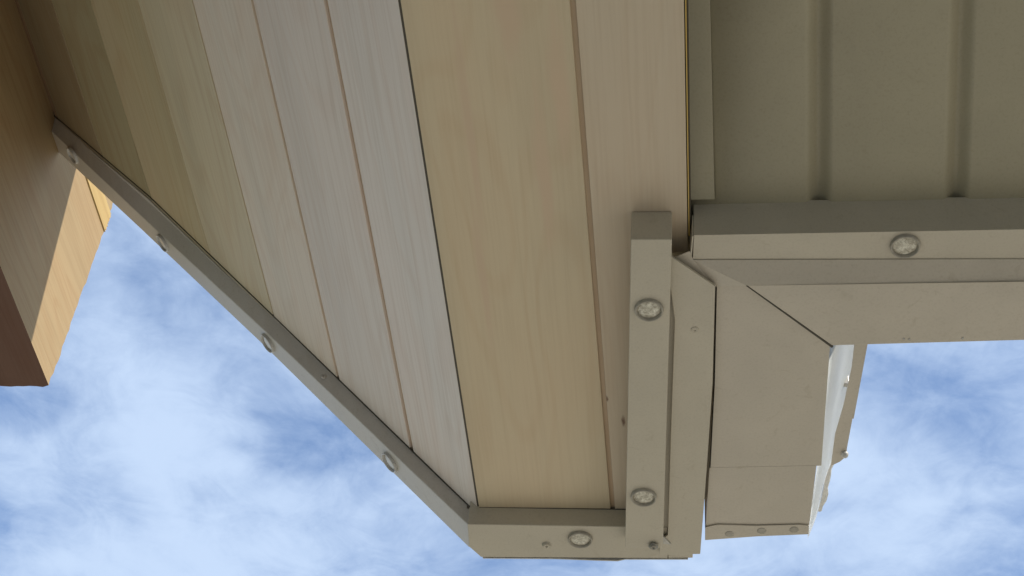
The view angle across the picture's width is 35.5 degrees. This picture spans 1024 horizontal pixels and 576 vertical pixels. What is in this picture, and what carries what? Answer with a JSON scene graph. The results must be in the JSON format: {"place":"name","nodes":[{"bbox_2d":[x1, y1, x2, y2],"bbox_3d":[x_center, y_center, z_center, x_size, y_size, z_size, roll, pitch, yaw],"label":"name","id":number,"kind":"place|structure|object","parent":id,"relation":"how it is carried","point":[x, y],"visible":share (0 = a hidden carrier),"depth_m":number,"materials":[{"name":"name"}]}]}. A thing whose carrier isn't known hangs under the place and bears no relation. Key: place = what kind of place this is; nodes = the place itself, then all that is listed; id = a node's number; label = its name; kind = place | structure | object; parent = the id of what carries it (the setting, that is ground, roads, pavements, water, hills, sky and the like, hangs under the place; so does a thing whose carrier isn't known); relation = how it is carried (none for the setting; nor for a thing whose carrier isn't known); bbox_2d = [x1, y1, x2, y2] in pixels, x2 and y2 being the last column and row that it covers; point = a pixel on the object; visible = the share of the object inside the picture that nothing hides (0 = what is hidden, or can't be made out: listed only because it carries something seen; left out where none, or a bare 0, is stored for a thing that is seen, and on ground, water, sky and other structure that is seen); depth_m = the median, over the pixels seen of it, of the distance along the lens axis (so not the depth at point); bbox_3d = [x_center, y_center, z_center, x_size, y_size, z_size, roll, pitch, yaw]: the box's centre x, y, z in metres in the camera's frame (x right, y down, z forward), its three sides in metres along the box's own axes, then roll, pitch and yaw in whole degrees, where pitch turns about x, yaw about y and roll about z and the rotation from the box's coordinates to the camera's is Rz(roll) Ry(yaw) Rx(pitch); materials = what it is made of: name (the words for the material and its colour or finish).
{"place":"outdoors","nodes":[
{"label":"outdoors","id":0,"kind":"place"},
{"bbox_2d":[0,203,1023,575],"label":"sky","id":1,"kind":"structure","parent":0,"point":[163,438],"materials":[{"name":"blue"}]},
{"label":"patio","id":2,"kind":"structure","parent":0,"visible":0},
{"bbox_3d":[0.409,-1.022,-0.720,9.000,3.600,0.200,-1,-47,6],"label":"house wall","id":3,"kind":"object","parent":2,"relation":"on","visible":0},
{"bbox_2d":[0,0,112,386],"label":"roof beam","id":4,"kind":"structure","parent":3,"relation":"attached to","point":[55,210],"depth_m":2.34,"materials":[{"name":"brown wood"}]},
{"bbox_2d":[672,0,1023,257],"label":"ribbed roof","id":5,"kind":"structure","parent":3,"relation":"attached to","point":[791,101],"depth_m":1.47,"materials":[{"name":"paint"}]},
{"bbox_2d":[705,286,853,539],"bbox_3d":[0.286,0.131,1.725,0.169,0.128,0.479,2,-47,4],"label":"end gutter","id":6,"kind":"object","parent":5,"relation":"attached to","point":[781,380],"visible":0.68,"depth_m":1.65,"materials":[{"name":"paint"}]},
{"bbox_2d":[675,251,1023,347],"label":"verandah gutter","id":7,"kind":"object","parent":5,"relation":"attached to","point":[830,302],"visible":1,"depth_m":1.51,"materials":[{"name":"paint"}]},
{"bbox_2d":[831,344,867,465],"bbox_3d":[0.345,0.097,1.624,0.017,0.020,0.246,2,-47,4],"label":"roof edge flashing","id":8,"kind":"object","parent":7,"relation":"attached to","point":[840,445],"visible":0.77,"depth_m":1.64,"materials":[{"name":"paint"}]},
{"bbox_2d":[690,197,1023,259],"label":"fascia channel","id":9,"kind":"object","parent":5,"relation":"attached to","point":[959,228],"visible":1,"depth_m":1.48,"materials":[{"name":"paint"}]},
{"bbox_3d":[-0.540,-1.319,1.386,1.451,1.430,3.045,-1,-47,6],"label":"metal roof","id":10,"kind":"object","parent":3,"relation":"on","visible":0},
{"bbox_2d":[15,0,476,505],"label":"raking soffit","id":11,"kind":"structure","parent":10,"relation":"attached to","point":[267,154],"depth_m":1.79,"materials":[{"name":"brown wood"}]},
{"bbox_2d":[52,115,468,546],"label":"raking trim","id":12,"kind":"structure","parent":10,"relation":"attached to","point":[407,465],"depth_m":2.06,"materials":[{"name":"paint"}]},
{"bbox_2d":[398,0,689,508],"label":"level soffit","id":13,"kind":"structure","parent":10,"relation":"attached to","point":[552,135],"depth_m":1.50,"materials":[{"name":"brown wood"}]},
{"bbox_2d":[467,501,692,560],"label":"eave end trim","id":14,"kind":"structure","parent":13,"relation":"attached to","point":[594,534],"depth_m":1.80,"materials":[{"name":"paint"}]},
{"bbox_2d":[625,212,671,547],"bbox_3d":[0.137,0.109,1.634,0.042,0.043,0.455,1,-47,5],"label":"box strip","id":15,"kind":"object","parent":13,"relation":"attached to","point":[650,269],"visible":1,"depth_m":1.59,"materials":[{"name":"paint"}]},
{"bbox_2d":[659,256,715,554],"bbox_3d":[0.177,0.126,1.654,0.072,0.032,0.451,2,-47,4],"label":"flat flashing","id":16,"kind":"object","parent":15,"relation":"attached to","point":[690,367],"visible":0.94,"depth_m":1.63,"materials":[{"name":"paint"}]}
]}

